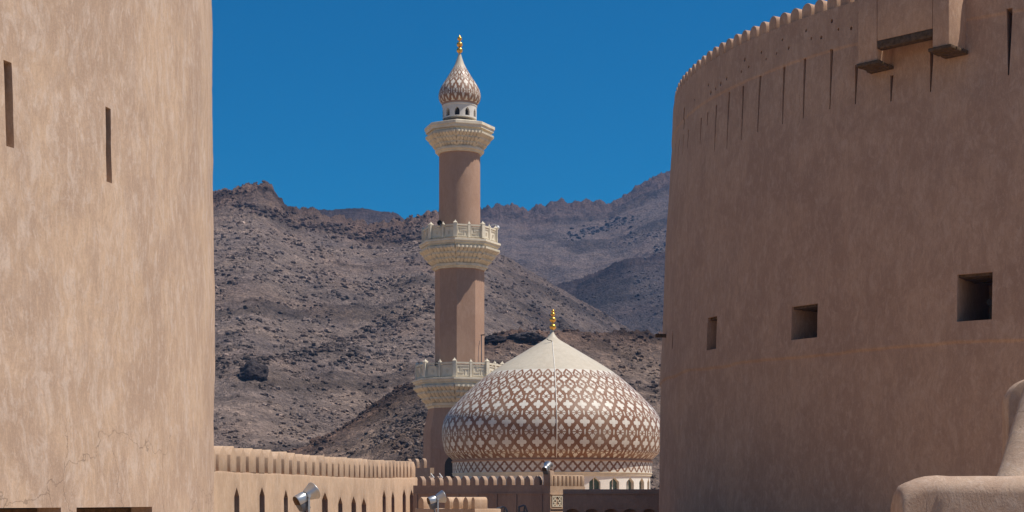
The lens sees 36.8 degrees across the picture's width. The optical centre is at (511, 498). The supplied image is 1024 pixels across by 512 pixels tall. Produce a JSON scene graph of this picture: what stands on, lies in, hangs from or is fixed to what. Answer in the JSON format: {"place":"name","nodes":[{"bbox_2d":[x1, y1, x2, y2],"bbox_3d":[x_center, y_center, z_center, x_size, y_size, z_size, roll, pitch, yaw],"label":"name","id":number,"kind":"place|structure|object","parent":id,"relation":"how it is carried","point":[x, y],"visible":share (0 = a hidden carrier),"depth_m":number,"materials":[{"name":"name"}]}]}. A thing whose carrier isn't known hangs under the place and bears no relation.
{"place":"outdoors","nodes":[
{"label":"outdoors","id":0,"kind":"place"},
{"bbox_2d":[0,0,214,511],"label":"fort tower","id":1,"kind":"structure","parent":0,"point":[107,331],"depth_m":24.14,"materials":[{"name":"paint"}]},
{"bbox_2d":[0,509,36,511],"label":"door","id":2,"kind":"structure","parent":1,"relation":"in","point":[1,510],"depth_m":22.68,"materials":[{"name":"brown wood"}]},
{"bbox_2d":[76,508,130,511],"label":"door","id":3,"kind":"structure","parent":1,"relation":"in","point":[78,509],"depth_m":24.87,"materials":[{"name":"brown wood"}]},
{"bbox_2d":[406,458,433,479],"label":"parapet wall","id":4,"kind":"structure","parent":0,"point":[424,471],"depth_m":116.67,"materials":[{"name":"paint"}]},
{"bbox_2d":[213,171,669,488],"bbox_3d":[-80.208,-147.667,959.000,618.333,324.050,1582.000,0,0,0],"label":"hills","id":5,"kind":"structure","parent":0,"point":[532,241],"depth_m":490.54,"materials":[{"name":"brown stone"}]},
{"bbox_2d":[239,358,268,380],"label":"boulder","id":6,"kind":"object","parent":5,"relation":"on","point":[252,369],"visible":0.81,"depth_m":320.41,"materials":[{"name":"grey stone"}]},
{"bbox_2d":[215,300,434,369],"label":"rock band","id":7,"kind":"object","parent":5,"relation":"on","point":[340,339],"visible":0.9,"depth_m":379.52,"materials":[{"name":"grey stone"}]},
{"bbox_2d":[232,200,421,245],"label":"rock band","id":8,"kind":"object","parent":5,"relation":"on","point":[312,226],"visible":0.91,"depth_m":586.88,"materials":[{"name":"brown stone"}]},
{"bbox_2d":[328,349,395,368],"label":"rock band","id":9,"kind":"object","parent":5,"relation":"on","point":[343,360],"visible":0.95,"depth_m":367.27,"materials":[{"name":"grey stone"}]},
{"bbox_2d":[312,379,413,444],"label":"rock band","id":10,"kind":"object","parent":5,"relation":"on","point":[387,395],"visible":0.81,"depth_m":280.11,"materials":[{"name":"grey stone"}]},
{"bbox_2d":[361,400,427,462],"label":"rock band","id":11,"kind":"object","parent":5,"relation":"on","point":[381,435],"visible":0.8,"depth_m":254.72,"materials":[{"name":"stone"}]},
{"bbox_2d":[213,180,664,488],"bbox_3d":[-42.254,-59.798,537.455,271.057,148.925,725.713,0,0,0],"label":"scattered rocks","id":12,"kind":"object","parent":5,"relation":"on","point":[314,343],"visible":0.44,"depth_m":401.89,"materials":[{"name":"grey stone"}]},
{"bbox_2d":[484,335,506,343],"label":"boulder","id":13,"kind":"object","parent":5,"relation":"on","point":[492,339],"visible":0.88,"depth_m":300.03,"materials":[{"name":"grey stone"}]},
{"bbox_2d":[507,332,545,342],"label":"boulder","id":14,"kind":"object","parent":5,"relation":"on","point":[530,337],"visible":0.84,"depth_m":301.25,"materials":[{"name":"grey stone"}]},
{"bbox_2d":[563,215,641,240],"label":"rock band","id":15,"kind":"object","parent":5,"relation":"on","point":[608,225],"visible":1,"depth_m":1225.72,"materials":[{"name":"grey stone"}]},
{"bbox_2d":[599,226,666,296],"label":"rock band","id":16,"kind":"object","parent":5,"relation":"on","point":[634,241],"visible":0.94,"depth_m":1100.56,"materials":[{"name":"grey stone"}]},
{"bbox_2d":[415,497,500,511],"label":"rounded parapet","id":17,"kind":"structure","parent":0,"point":[465,504],"depth_m":50.19,"materials":[{"name":"beige paint"}]},
{"bbox_2d":[212,0,826,219],"label":"sky","id":18,"kind":"structure","parent":0,"point":[330,104],"materials":[{"name":"blue"}]},
{"bbox_2d":[442,309,659,488],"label":"dome","id":19,"kind":"structure","parent":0,"point":[562,407],"depth_m":105.98,"materials":[{"name":"beige tile"}]},
{"bbox_2d":[563,489,658,511],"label":"boundary wall","id":20,"kind":"structure","parent":0,"point":[610,500],"depth_m":78.70,"materials":[{"name":"paint"}]},
{"bbox_2d":[890,380,1023,511],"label":"stair parapet","id":21,"kind":"structure","parent":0,"point":[1002,490],"depth_m":10.83,"materials":[{"name":"paint"}]},
{"label":"ground","id":22,"kind":"structure","parent":0,"visible":0},
{"bbox_2d":[214,446,416,511],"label":"parapet wall","id":23,"kind":"structure","parent":22,"relation":"on","point":[252,480],"depth_m":80.75,"materials":[{"name":"beige paint"}]},
{"bbox_2d":[412,35,503,480],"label":"minaret","id":24,"kind":"object","parent":22,"relation":"on","point":[459,252],"visible":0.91,"depth_m":123.33,"materials":[{"name":"brown paint"}]},
{"bbox_2d":[445,457,453,477],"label":"doorway","id":25,"kind":"structure","parent":24,"relation":"in","point":[448,464],"depth_m":122.26,"materials":[{"name":"black plastic"}]},
{"bbox_2d":[478,334,484,364],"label":"antenna mast","id":26,"kind":"object","parent":24,"relation":"on","point":[481,348],"visible":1,"depth_m":122.77,"materials":[{"name":"black plastic"}]},
{"bbox_2d":[413,470,553,511],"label":"parapet wall","id":27,"kind":"structure","parent":22,"relation":"on","point":[510,493],"depth_m":86.55,"materials":[{"name":"paint"}]},
{"bbox_2d":[542,461,552,477],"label":"floodlight","id":28,"kind":"object","parent":27,"relation":"on","point":[547,466],"visible":1,"depth_m":85.23,"materials":[{"name":"metal"}]},
{"bbox_2d":[551,475,584,511],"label":"slotted wall","id":29,"kind":"structure","parent":22,"relation":"on","point":[559,483],"depth_m":85.86,"materials":[{"name":"beige paint"}]},
{"bbox_2d":[655,0,1023,511],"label":"fort tower","id":30,"kind":"structure","parent":22,"relation":"on","point":[844,255],"depth_m":53.63,"materials":[{"name":"brown paint"}]},
{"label":"fort terrace","id":31,"kind":"structure","parent":0,"visible":0},
{"bbox_2d":[293,482,319,511],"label":"floodlight","id":32,"kind":"object","parent":31,"relation":"on","point":[301,500],"visible":1,"depth_m":29.93,"materials":[{"name":"metal"}]},
{"bbox_2d":[427,490,446,511],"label":"floodlight","id":33,"kind":"object","parent":31,"relation":"on","point":[435,500],"visible":1,"depth_m":43.90,"materials":[{"name":"metal"}]},
{"bbox_2d":[496,506,507,511],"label":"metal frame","id":34,"kind":"object","parent":31,"relation":"on","point":[504,508],"visible":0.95,"depth_m":59.98,"materials":[{"name":"black metal"}]},
{"bbox_2d":[518,505,527,511],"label":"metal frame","id":35,"kind":"object","parent":31,"relation":"on","point":[525,507],"visible":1,"depth_m":59.99,"materials":[{"name":"black metal"}]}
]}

